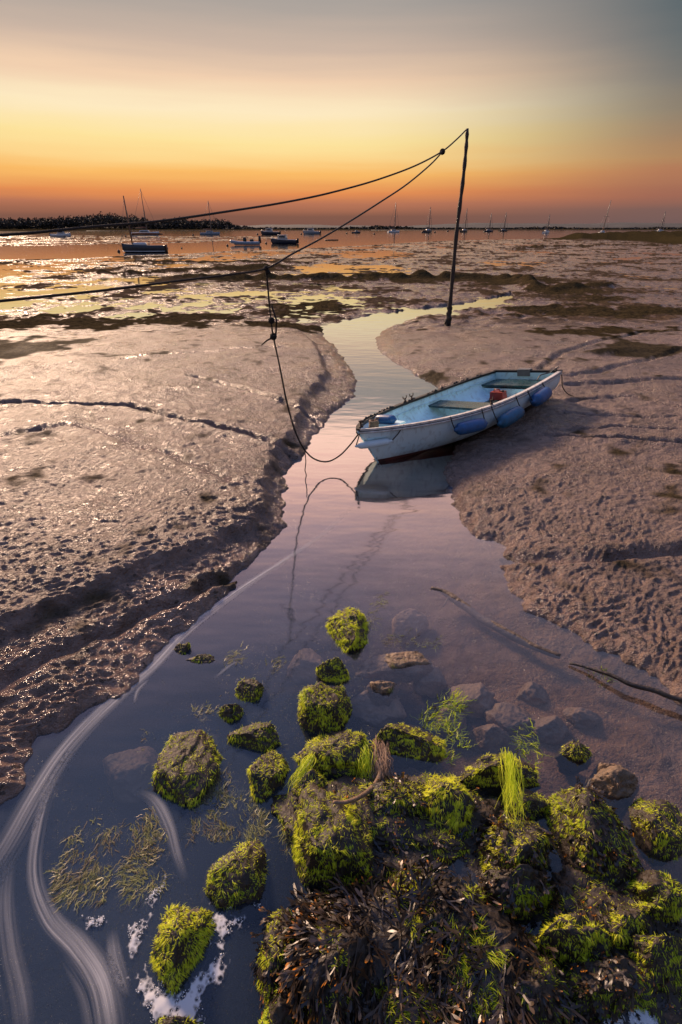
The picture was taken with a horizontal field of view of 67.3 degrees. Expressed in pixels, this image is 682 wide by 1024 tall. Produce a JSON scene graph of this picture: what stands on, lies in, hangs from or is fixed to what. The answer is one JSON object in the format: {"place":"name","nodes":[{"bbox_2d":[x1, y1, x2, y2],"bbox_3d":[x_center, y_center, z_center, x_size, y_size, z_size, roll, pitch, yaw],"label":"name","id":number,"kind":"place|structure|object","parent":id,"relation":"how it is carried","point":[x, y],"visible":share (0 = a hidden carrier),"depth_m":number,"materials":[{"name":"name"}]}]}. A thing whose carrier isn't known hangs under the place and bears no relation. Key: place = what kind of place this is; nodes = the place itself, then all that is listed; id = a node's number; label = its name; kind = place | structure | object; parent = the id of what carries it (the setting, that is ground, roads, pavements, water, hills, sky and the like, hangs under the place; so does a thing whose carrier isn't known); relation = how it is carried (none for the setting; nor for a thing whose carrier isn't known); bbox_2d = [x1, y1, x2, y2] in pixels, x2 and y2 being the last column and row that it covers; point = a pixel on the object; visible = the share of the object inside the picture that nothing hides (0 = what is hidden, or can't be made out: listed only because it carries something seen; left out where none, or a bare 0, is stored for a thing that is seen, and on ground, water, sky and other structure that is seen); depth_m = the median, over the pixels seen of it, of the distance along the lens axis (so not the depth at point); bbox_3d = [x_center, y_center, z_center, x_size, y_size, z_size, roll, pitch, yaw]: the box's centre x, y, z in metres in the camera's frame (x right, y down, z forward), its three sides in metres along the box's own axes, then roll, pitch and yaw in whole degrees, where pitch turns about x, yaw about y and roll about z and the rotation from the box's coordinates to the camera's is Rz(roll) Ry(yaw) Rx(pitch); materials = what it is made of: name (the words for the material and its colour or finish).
{"place":"outdoors","nodes":[
{"label":"outdoors","id":0,"kind":"place"},
{"bbox_2d":[0,228,681,1023],"bbox_3d":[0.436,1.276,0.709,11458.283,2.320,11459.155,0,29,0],"label":"ground","id":1,"kind":"structure","parent":0,"point":[152,510],"depth_m":3.65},
{"bbox_2d":[0,211,254,228],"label":"woodland","id":2,"kind":"object","parent":1,"relation":"on","point":[56,223],"visible":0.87,"depth_m":466.75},
{"bbox_2d":[102,746,158,803],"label":"submerged stone","id":3,"kind":"object","parent":1,"relation":"on","point":[129,782],"visible":0.82,"depth_m":2.22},
{"bbox_2d":[151,729,226,814],"bbox_3d":[-0.651,1.096,2.183,0.318,0.224,0.377,0,29,0],"label":"mossy stone","id":4,"kind":"object","parent":1,"relation":"on","point":[189,765],"visible":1,"depth_m":2.10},
{"bbox_2d":[183,654,226,680],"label":"mossy stone","id":5,"kind":"object","parent":1,"relation":"on","point":[207,667],"visible":1,"depth_m":2.70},
{"bbox_2d":[287,648,324,685],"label":"submerged stone","id":6,"kind":"object","parent":1,"relation":"on","point":[302,668],"visible":0.79,"depth_m":2.77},
{"bbox_2d":[350,690,406,727],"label":"submerged stone","id":7,"kind":"object","parent":1,"relation":"on","point":[366,710],"visible":0.68,"depth_m":2.54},
{"bbox_2d":[391,608,428,638],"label":"submerged stone","id":8,"kind":"object","parent":1,"relation":"on","point":[404,622],"visible":0.98,"depth_m":3.09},
{"bbox_2d":[271,771,561,887],"bbox_3d":[0.302,1.216,1.947,1.161,0.214,0.483,0,29,0],"label":"weedy ledge","id":9,"kind":"object","parent":1,"relation":"on","point":[397,836],"visible":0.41,"depth_m":1.90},
{"bbox_2d":[333,762,383,804],"bbox_3d":[0.087,1.051,1.976,0.048,0.207,0.352,19,34,30],"label":"weed stalk","id":10,"kind":"object","parent":9,"relation":"on","point":[367,791],"visible":0.95,"depth_m":1.94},
{"bbox_2d":[355,772,428,822],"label":"mossy stone","id":11,"kind":"object","parent":9,"relation":"on","point":[389,796],"visible":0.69,"depth_m":1.96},
{"bbox_2d":[422,771,474,835],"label":"mossy stone","id":12,"kind":"object","parent":9,"relation":"on","point":[449,800],"visible":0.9,"depth_m":1.93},
{"bbox_2d":[413,664,447,697],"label":"submerged stone","id":13,"kind":"object","parent":1,"relation":"on","point":[433,684],"visible":0.75,"depth_m":2.71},
{"bbox_2d":[432,703,466,738],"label":"submerged stone","id":14,"kind":"object","parent":1,"relation":"on","point":[443,734],"visible":0.56,"depth_m":2.48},
{"bbox_2d":[222,225,681,228],"bbox_3d":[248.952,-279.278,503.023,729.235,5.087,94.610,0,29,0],"label":"scrub","id":15,"kind":"object","parent":1,"relation":"on","point":[405,227],"visible":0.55,"depth_m":486.83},
{"bbox_2d":[447,682,494,717],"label":"submerged stone","id":16,"kind":"object","parent":1,"relation":"on","point":[482,695],"visible":0.75,"depth_m":2.58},
{"bbox_2d":[468,723,509,753],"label":"submerged stone","id":17,"kind":"object","parent":1,"relation":"on","point":[493,738],"visible":0.9,"depth_m":2.39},
{"bbox_2d":[459,752,540,799],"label":"mossy stone","id":18,"kind":"object","parent":1,"relation":"on","point":[484,772],"visible":0.73,"depth_m":2.09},
{"bbox_2d":[484,702,534,737],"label":"submerged stone","id":19,"kind":"object","parent":1,"relation":"on","point":[506,716],"visible":0.66,"depth_m":2.47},
{"bbox_2d":[472,813,557,877],"bbox_3d":[0.615,1.236,1.844,0.265,0.308,0.315,19,34,31],"label":"mossy stone","id":20,"kind":"object","parent":1,"relation":"on","point":[504,842],"visible":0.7,"depth_m":1.79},
{"bbox_2d":[494,747,524,828],"bbox_3d":[0.641,1.052,1.963,0.126,0.060,0.357,5,29,8],"label":"hanging weed","id":21,"kind":"object","parent":20,"relation":"hanging from","point":[512,783],"visible":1,"depth_m":1.97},
{"bbox_2d":[472,858,560,928],"bbox_3d":[0.578,1.303,1.726,0.319,0.305,0.169,0,29,0],"label":"mossy stone","id":22,"kind":"object","parent":1,"relation":"on","point":[524,890],"visible":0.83,"depth_m":1.69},
{"bbox_2d":[499,787,552,822],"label":"mossy stone","id":23,"kind":"object","parent":1,"relation":"on","point":[535,805],"visible":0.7,"depth_m":1.99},
{"bbox_2d":[515,681,547,705],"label":"submerged stone","id":24,"kind":"object","parent":1,"relation":"on","point":[533,693],"visible":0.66,"depth_m":2.60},
{"bbox_2d":[510,951,581,1023],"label":"mossy stone","id":25,"kind":"object","parent":1,"relation":"on","point":[533,986],"visible":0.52,"depth_m":1.44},
{"bbox_2d":[530,715,570,744],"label":"submerged stone","id":26,"kind":"object","parent":1,"relation":"on","point":[552,730],"visible":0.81,"depth_m":2.42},
{"bbox_2d":[554,740,591,773],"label":"mossy stone","id":27,"kind":"object","parent":1,"relation":"on","point":[573,757],"visible":1,"depth_m":2.22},
{"bbox_2d":[562,707,601,728],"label":"submerged stone","id":28,"kind":"object","parent":1,"relation":"on","point":[580,717],"visible":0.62,"depth_m":2.47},
{"bbox_2d":[542,776,644,887],"bbox_3d":[0.928,1.188,1.895,0.312,0.323,0.423,0,29,0],"label":"mossy stone","id":29,"kind":"object","parent":1,"relation":"on","point":[585,827],"visible":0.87,"depth_m":1.83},
{"bbox_2d":[559,951,645,1023],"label":"mossy stone","id":30,"kind":"object","parent":1,"relation":"on","point":[609,984],"visible":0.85,"depth_m":1.48,"materials":[{"name":"stone"}]},
{"bbox_2d":[529,861,681,1023],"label":"weedy ledge","id":31,"kind":"object","parent":1,"relation":"on","point":[579,892],"visible":0.34,"depth_m":1.66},
{"bbox_2d":[533,911,611,965],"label":"mossy stone","id":32,"kind":"object","parent":31,"relation":"on","point":[575,935],"visible":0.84,"depth_m":1.56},
{"bbox_2d":[608,901,648,949],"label":"mossy stone","id":33,"kind":"object","parent":31,"relation":"on","point":[627,922],"visible":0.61,"depth_m":1.59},
{"bbox_2d":[626,931,681,993],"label":"mossy stone","id":34,"kind":"object","parent":31,"relation":"on","point":[659,958],"visible":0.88,"depth_m":1.52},
{"bbox_2d":[626,869,681,923],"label":"mossy stone","id":35,"kind":"object","parent":31,"relation":"on","point":[658,893],"visible":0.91,"depth_m":1.65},
{"bbox_2d":[590,765,638,807],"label":"bare stone","id":36,"kind":"object","parent":1,"relation":"on","point":[618,785],"visible":0.92,"depth_m":2.07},
{"bbox_2d":[623,856,642,875],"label":"mossy stone","id":37,"kind":"object","parent":1,"relation":"on","point":[632,860],"visible":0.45,"depth_m":1.76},
{"bbox_2d":[620,797,681,866],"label":"mossy stone","id":38,"kind":"object","parent":1,"relation":"on","point":[655,826],"visible":0.98,"depth_m":1.90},
{"bbox_2d":[0,230,681,497],"bbox_3d":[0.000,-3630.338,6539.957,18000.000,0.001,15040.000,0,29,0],"label":"water","id":39,"kind":"structure","parent":0,"point":[384,381],"depth_m":14.85,"materials":[{"name":"liquid"}]},
{"bbox_2d":[49,231,70,236],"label":"motorboat","id":40,"kind":"object","parent":39,"relation":"on","point":[61,234],"visible":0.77,"depth_m":126.07,"materials":[{"name":"white paint"}]},
{"bbox_2d":[43,818,125,920],"bbox_3d":[-0.914,1.271,1.839,0.282,0.040,0.340,0,29,0],"label":"weed mat","id":41,"kind":"object","parent":39,"relation":"on","point":[90,876],"visible":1,"depth_m":1.81,"materials":[{"name":"plant"}]},
{"bbox_2d":[82,915,104,926],"bbox_3d":[-0.839,1.340,1.693,0.144,0.009,0.072,0,29,0],"label":"foam","id":42,"kind":"object","parent":39,"relation":"on","point":[92,920],"visible":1,"depth_m":1.68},
{"bbox_2d":[128,913,150,953],"bbox_3d":[-0.659,1.367,1.645,0.108,0.010,0.144,0,29,0],"label":"foam","id":43,"kind":"object","parent":39,"relation":"on","point":[132,941],"visible":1,"depth_m":1.64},
{"bbox_2d":[110,806,176,908],"bbox_3d":[-0.724,1.255,1.865,0.228,0.077,0.364,-10,31,-18],"label":"weed mat","id":44,"kind":"object","parent":39,"relation":"on","point":[145,846],"visible":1,"depth_m":1.85,"materials":[{"name":"plant"}]},
{"bbox_2d":[121,196,167,252],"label":"sailing boat","id":45,"kind":"object","parent":39,"relation":"on","point":[139,247],"visible":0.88,"depth_m":46.46,"materials":[{"name":"paint"}]},
{"bbox_2d":[131,189,158,235],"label":"sailing yacht","id":46,"kind":"object","parent":39,"relation":"on","point":[144,231],"visible":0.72,"depth_m":143.39,"materials":[{"name":"white paint"}]},
{"bbox_2d":[146,883,164,901],"bbox_3d":[-0.645,1.308,1.751,0.162,0.009,0.081,-20,35,-32],"label":"foam","id":47,"kind":"object","parent":39,"relation":"on","point":[154,893],"visible":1,"depth_m":1.75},
{"bbox_2d":[155,1014,200,1023],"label":"mossy stone","id":48,"kind":"object","parent":39,"relation":"on","point":[174,1020],"visible":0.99,"depth_m":1.44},
{"bbox_2d":[149,902,216,1001],"bbox_3d":[-0.509,1.381,1.624,0.187,0.262,0.239,7,30,12],"label":"mossy stone","id":49,"kind":"object","parent":39,"relation":"on","point":[184,940],"visible":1,"depth_m":1.58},
{"bbox_2d":[173,642,193,663],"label":"mossy stone","id":50,"kind":"object","parent":39,"relation":"on","point":[182,653],"visible":0.88,"depth_m":2.76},
{"bbox_2d":[136,904,260,1023],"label":"foam","id":51,"kind":"object","parent":39,"relation":"on","point":[162,1005],"visible":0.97,"depth_m":1.51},
{"bbox_2d":[200,202,219,234],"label":"sailing yacht","id":52,"kind":"object","parent":39,"relation":"on","point":[211,232],"visible":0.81,"depth_m":158.49,"materials":[{"name":"blue paint"}]},
{"bbox_2d":[138,729,288,788],"bbox_3d":[-0.566,1.053,2.228,0.704,0.024,0.338,0,29,0],"label":"weed mat","id":53,"kind":"object","parent":39,"relation":"on","point":[153,734],"visible":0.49,"depth_m":2.27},
{"bbox_2d":[182,766,273,846],"bbox_3d":[-0.431,1.163,2.030,0.346,0.048,0.330,0,29,0],"label":"weed mat","id":54,"kind":"object","parent":39,"relation":"on","point":[208,795],"visible":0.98,"depth_m":1.98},
{"bbox_2d":[216,704,250,731],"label":"mossy stone","id":55,"kind":"object","parent":39,"relation":"in","point":[231,717],"visible":0.98,"depth_m":2.39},
{"bbox_2d":[224,641,248,668],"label":"weed mat","id":56,"kind":"object","parent":39,"relation":"on","point":[240,660],"visible":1,"depth_m":2.72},
{"bbox_2d":[200,837,274,922],"bbox_3d":[-0.366,1.289,1.823,0.266,0.228,0.254,0,29,0],"label":"mossy stone","id":57,"kind":"object","parent":39,"relation":"on","point":[237,883],"visible":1,"depth_m":1.75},
{"bbox_2d":[191,655,285,722],"bbox_3d":[-0.476,0.859,2.555,0.559,0.058,0.158,-24,37,-36],"label":"weed mat","id":58,"kind":"object","parent":39,"relation":"on","point":[208,711],"visible":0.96,"depth_m":2.44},
{"bbox_2d":[229,236,260,244],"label":"inflatable boat","id":59,"kind":"object","parent":39,"relation":"on","point":[250,242],"visible":1,"depth_m":65.87,"materials":[{"name":"blue paint"}]},
{"bbox_2d":[235,677,269,712],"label":"mossy stone","id":60,"kind":"object","parent":39,"relation":"in","point":[252,694],"visible":1,"depth_m":2.50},
{"bbox_2d":[226,722,280,760],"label":"mossy stone","id":61,"kind":"object","parent":39,"relation":"on","point":[253,741],"visible":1,"depth_m":2.26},
{"bbox_2d":[246,747,290,813],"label":"mossy stone","id":62,"kind":"object","parent":39,"relation":"on","point":[267,772],"visible":0.99,"depth_m":2.08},
{"bbox_2d":[261,228,280,234],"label":"motorboat","id":63,"kind":"object","parent":39,"relation":"on","point":[268,231],"visible":0.9,"depth_m":162.73,"materials":[{"name":"blue paint"}]},
{"bbox_2d":[249,907,299,1017],"bbox_3d":[-0.214,1.405,1.591,0.195,0.259,0.266,13,31,21],"label":"mossy stone","id":64,"kind":"object","parent":39,"relation":"on","point":[266,973],"visible":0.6,"depth_m":1.54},
{"bbox_2d":[258,987,304,1023],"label":"mossy stone","id":65,"kind":"object","parent":39,"relation":"in","point":[277,1011],"visible":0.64,"depth_m":1.40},
{"bbox_2d":[271,235,298,243],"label":"motorboat","id":66,"kind":"object","parent":39,"relation":"on","point":[282,239],"visible":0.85,"depth_m":72.27,"materials":[{"name":"black paint"}]},
{"bbox_2d":[274,776,299,861],"bbox_3d":[-0.195,1.179,2.002,0.139,0.037,0.352,0,29,0],"label":"weed mat","id":67,"kind":"object","parent":39,"relation":"on","point":[287,848],"visible":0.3,"depth_m":1.92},
{"bbox_2d":[294,768,325,795],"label":"mossy stone","id":68,"kind":"object","parent":39,"relation":"in","point":[318,778],"visible":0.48,"depth_m":2.06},
{"bbox_2d":[283,749,316,792],"bbox_3d":[-0.157,1.059,2.095,0.074,0.068,0.200,17,33,28],"label":"hanging weed","id":69,"kind":"object","parent":68,"relation":"hanging from","point":[307,762],"visible":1,"depth_m":2.09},
{"bbox_2d":[303,225,320,233],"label":"motorboat","id":70,"kind":"object","parent":39,"relation":"on","point":[310,231],"visible":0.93,"depth_m":179.35,"materials":[{"name":"white paint"}]},
{"bbox_2d":[295,681,353,741],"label":"mossy stone","id":71,"kind":"object","parent":39,"relation":"on","point":[323,708],"visible":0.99,"depth_m":2.33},
{"bbox_2d":[268,894,391,1023],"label":"wrack covered rock","id":72,"kind":"object","parent":39,"relation":"on","point":[322,979],"visible":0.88,"depth_m":1.43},
{"bbox_2d":[290,780,373,897],"bbox_3d":[-0.031,1.187,1.905,0.320,0.335,0.360,0,29,0],"label":"mossy stone","id":73,"kind":"object","parent":39,"relation":"on","point":[330,838],"visible":0.95,"depth_m":1.78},
{"bbox_2d":[292,729,371,780],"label":"mossy stone","id":74,"kind":"object","parent":39,"relation":"on","point":[336,757],"visible":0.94,"depth_m":2.15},
{"bbox_2d":[353,740,376,777],"bbox_3d":[0.098,1.033,2.163,0.124,0.082,0.185,-11,31,-19],"label":"hanging weed","id":75,"kind":"object","parent":74,"relation":"hanging from","point":[367,762],"visible":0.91,"depth_m":2.13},
{"bbox_2d":[315,657,349,687],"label":"mossy stone","id":76,"kind":"object","parent":39,"relation":"on","point":[333,672],"visible":0.97,"depth_m":2.58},
{"bbox_2d":[326,606,370,654],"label":"mossy stone","id":77,"kind":"object","parent":39,"relation":"on","point":[347,630],"visible":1,"depth_m":2.83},
{"bbox_2d":[367,592,389,635],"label":"weed mat","id":78,"kind":"object","parent":39,"relation":"on","point":[375,614],"visible":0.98,"depth_m":3.04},
{"bbox_2d":[366,680,398,706],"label":"bare stone","id":79,"kind":"object","parent":39,"relation":"on","point":[379,693],"visible":0.98,"depth_m":2.53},
{"bbox_2d":[387,204,399,232],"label":"sailing yacht","id":80,"kind":"object","parent":39,"relation":"on","point":[394,231],"visible":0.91,"depth_m":234.20,"materials":[{"name":"white paint"}]},
{"bbox_2d":[355,651,432,682],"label":"bare stone","id":81,"kind":"object","parent":39,"relation":"on","point":[408,666],"visible":1,"depth_m":2.68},
{"bbox_2d":[370,722,446,770],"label":"mossy stone","id":82,"kind":"object","parent":39,"relation":"on","point":[412,746],"visible":0.92,"depth_m":2.22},
{"bbox_2d":[369,737,394,781],"bbox_3d":[0.166,1.050,2.160,0.132,0.074,0.250,0,29,0],"label":"hanging weed","id":83,"kind":"object","parent":82,"relation":"hanging from","point":[380,751],"visible":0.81,"depth_m":2.15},
{"bbox_2d":[374,628,443,652],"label":"weed mat","id":84,"kind":"object","parent":39,"relation":"on","point":[426,643],"visible":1,"depth_m":2.83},
{"bbox_2d":[423,207,431,232],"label":"sailing yacht","id":85,"kind":"object","parent":39,"relation":"on","point":[427,231],"visible":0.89,"depth_m":229.05,"materials":[{"name":"white paint"}]},
{"bbox_2d":[285,853,587,1023],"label":"wrack covered rock","id":86,"kind":"object","parent":39,"relation":"in","point":[460,953],"visible":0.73,"depth_m":1.50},
{"bbox_2d":[411,687,479,764],"bbox_3d":[0.512,0.979,2.365,0.395,0.045,0.324,-20,35,-32],"label":"weed mat","id":87,"kind":"object","parent":39,"relation":"on","point":[456,695],"visible":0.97,"depth_m":2.39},
{"bbox_2d":[443,128,468,326],"bbox_3d":[2.351,-5.532,10.513,0.206,3.783,0.217,0,29,0],"label":"mooring pole","id":88,"kind":"object","parent":39,"relation":"in","point":[447,321],"visible":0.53,"depth_m":10.41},
{"bbox_2d":[0,129,466,236],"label":"mooring rope","id":89,"kind":"object","parent":88,"relation":"attached to","point":[130,223],"visible":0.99,"depth_m":2.82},
{"bbox_2d":[0,152,442,302],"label":"mooring rope","id":90,"kind":"object","parent":89,"relation":"attached to","point":[265,268],"visible":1,"depth_m":2.91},
{"bbox_2d":[261,269,360,474],"bbox_3d":[-0.231,-1.085,4.291,0.976,1.766,0.174,-23,36,-35],"label":"bow line","id":91,"kind":"object","parent":90,"relation":"hanging from","point":[271,321],"visible":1,"depth_m":3.94,"materials":[{"name":"fabric"}]},
{"bbox_2d":[356,368,562,461],"bbox_3d":[1.282,-1.151,5.669,3.033,0.596,1.136,-29,30,-34],"label":"dinghy","id":92,"kind":"object","parent":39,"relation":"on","point":[422,423],"visible":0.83,"depth_m":5.68,"materials":[{"name":"paint"}]},
{"bbox_2d":[368,417,378,427],"bbox_3d":[0.320,-0.858,4.975,0.107,0.122,0.108,0,29,0],"label":"rope coil","id":93,"kind":"object","parent":92,"relation":"on","point":[373,423],"visible":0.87,"depth_m":4.94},
{"bbox_2d":[355,430,400,448],"bbox_3d":[0.359,-0.697,4.755,0.463,0.220,0.069,-2,29,-4],"label":"boat fender","id":94,"kind":"object","parent":92,"relation":"hanging from","point":[373,443],"visible":1,"depth_m":4.76,"materials":[{"name":"plastic"}]},
{"bbox_2d":[374,415,396,423],"bbox_3d":[0.440,-0.919,5.071,0.268,0.119,0.092,23,36,35],"label":"boat fender","id":95,"kind":"object","parent":92,"relation":"on","point":[387,419],"visible":0.75,"depth_m":5.02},
{"bbox_2d":[450,408,487,434],"bbox_3d":[1.256,-0.862,4.967,0.420,0.194,0.151,-17,33,-27],"label":"boat fender","id":96,"kind":"object","parent":92,"relation":"hanging from","point":[470,426],"visible":1,"depth_m":4.92,"materials":[{"name":"plastic"}]},
{"bbox_2d":[490,389,506,400],"bbox_3d":[1.964,-1.467,6.397,0.100,0.142,0.190,-29,30,-35],"label":"fuel can","id":97,"kind":"object","parent":92,"relation":"on","point":[497,394],"visible":0.96,"depth_m":6.36,"materials":[{"name":"red plastic"}]},
{"bbox_2d":[490,397,524,427],"bbox_3d":[1.726,-1.014,5.263,0.451,0.253,0.178,-23,36,-35],"label":"boat fender","id":98,"kind":"object","parent":92,"relation":"hanging from","point":[510,417],"visible":1,"depth_m":5.21,"materials":[{"name":"plastic"}]},
{"bbox_2d":[528,382,551,406],"bbox_3d":[2.206,-1.292,5.655,0.158,0.201,0.408,25,37,37],"label":"boat fender","id":99,"kind":"object","parent":92,"relation":"hanging from","point":[541,396],"visible":1,"depth_m":5.58,"materials":[{"name":"plastic"}]},
{"bbox_2d":[537,366,573,396],"bbox_3d":[2.784,-1.565,6.284,0.817,0.462,0.092,-4,29,-7],"label":"stern rope","id":100,"kind":"object","parent":92,"relation":"hanging from","point":[561,379],"visible":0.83,"depth_m":6.22,"materials":[{"name":"brown fabric"}]},
{"bbox_2d":[460,212,467,231],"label":"sailing yacht","id":101,"kind":"object","parent":39,"relation":"on","point":[464,229],"visible":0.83,"depth_m":253.41,"materials":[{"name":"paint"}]},
{"bbox_2d":[483,213,492,231],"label":"sailing yacht","id":102,"kind":"object","parent":39,"relation":"on","point":[489,230],"visible":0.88,"depth_m":270.61,"materials":[{"name":"white paint"}]},
{"bbox_2d":[431,587,560,658],"bbox_3d":[0.857,0.651,2.989,0.124,0.065,0.843,-24,37,-36],"label":"branch","id":103,"kind":"object","parent":39,"relation":"on","point":[493,624],"visible":1,"depth_m":2.95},
{"bbox_2d":[498,212,507,230],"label":"sailing yacht","id":104,"kind":"object","parent":39,"relation":"on","point":[503,229],"visible":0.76,"depth_m":304.28,"materials":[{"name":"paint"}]},
{"bbox_2d":[510,718,552,770],"bbox_3d":[0.826,1.034,2.258,0.166,0.033,0.268,-6,30,-10],"label":"weed mat","id":105,"kind":"object","parent":39,"relation":"on","point":[527,752],"visible":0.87,"depth_m":2.27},
{"bbox_2d":[542,215,549,232],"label":"sailing yacht","id":106,"kind":"object","parent":39,"relation":"on","point":[547,231],"visible":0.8,"depth_m":206.44,"materials":[{"name":"white paint"}]},
{"bbox_2d":[598,201,610,232],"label":"sailing yacht","id":107,"kind":"object","parent":39,"relation":"on","point":[603,231],"visible":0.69,"depth_m":141.11,"materials":[{"name":"white paint"}]},
{"bbox_2d":[571,663,681,700],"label":"branch","id":108,"kind":"object","parent":39,"relation":"on","point":[650,690],"visible":1,"depth_m":2.48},
{"bbox_2d":[584,666,616,689],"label":"weed mat","id":109,"kind":"object","parent":108,"relation":"on","point":[593,676],"visible":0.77,"depth_m":2.62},
{"bbox_2d":[604,1009,657,1023],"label":"foam","id":110,"kind":"object","parent":39,"relation":"on","point":[645,1018],"visible":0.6,"depth_m":1.47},
{"bbox_2d":[0,0,681,226],"label":"sky","id":111,"kind":"structure","parent":0,"point":[570,109],"materials":[{"name":"orange"}]},
{"bbox_2d":[107,222,681,227],"bbox_3d":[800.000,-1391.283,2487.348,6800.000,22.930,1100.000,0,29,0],"label":"hills","id":112,"kind":"structure","parent":0,"point":[577,225],"depth_m":2116.66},
{"bbox_2d":[590,762,615,780],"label":"bare stone","id":113,"kind":"object","parent":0,"point":[599,766],"visible":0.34,"depth_m":2.16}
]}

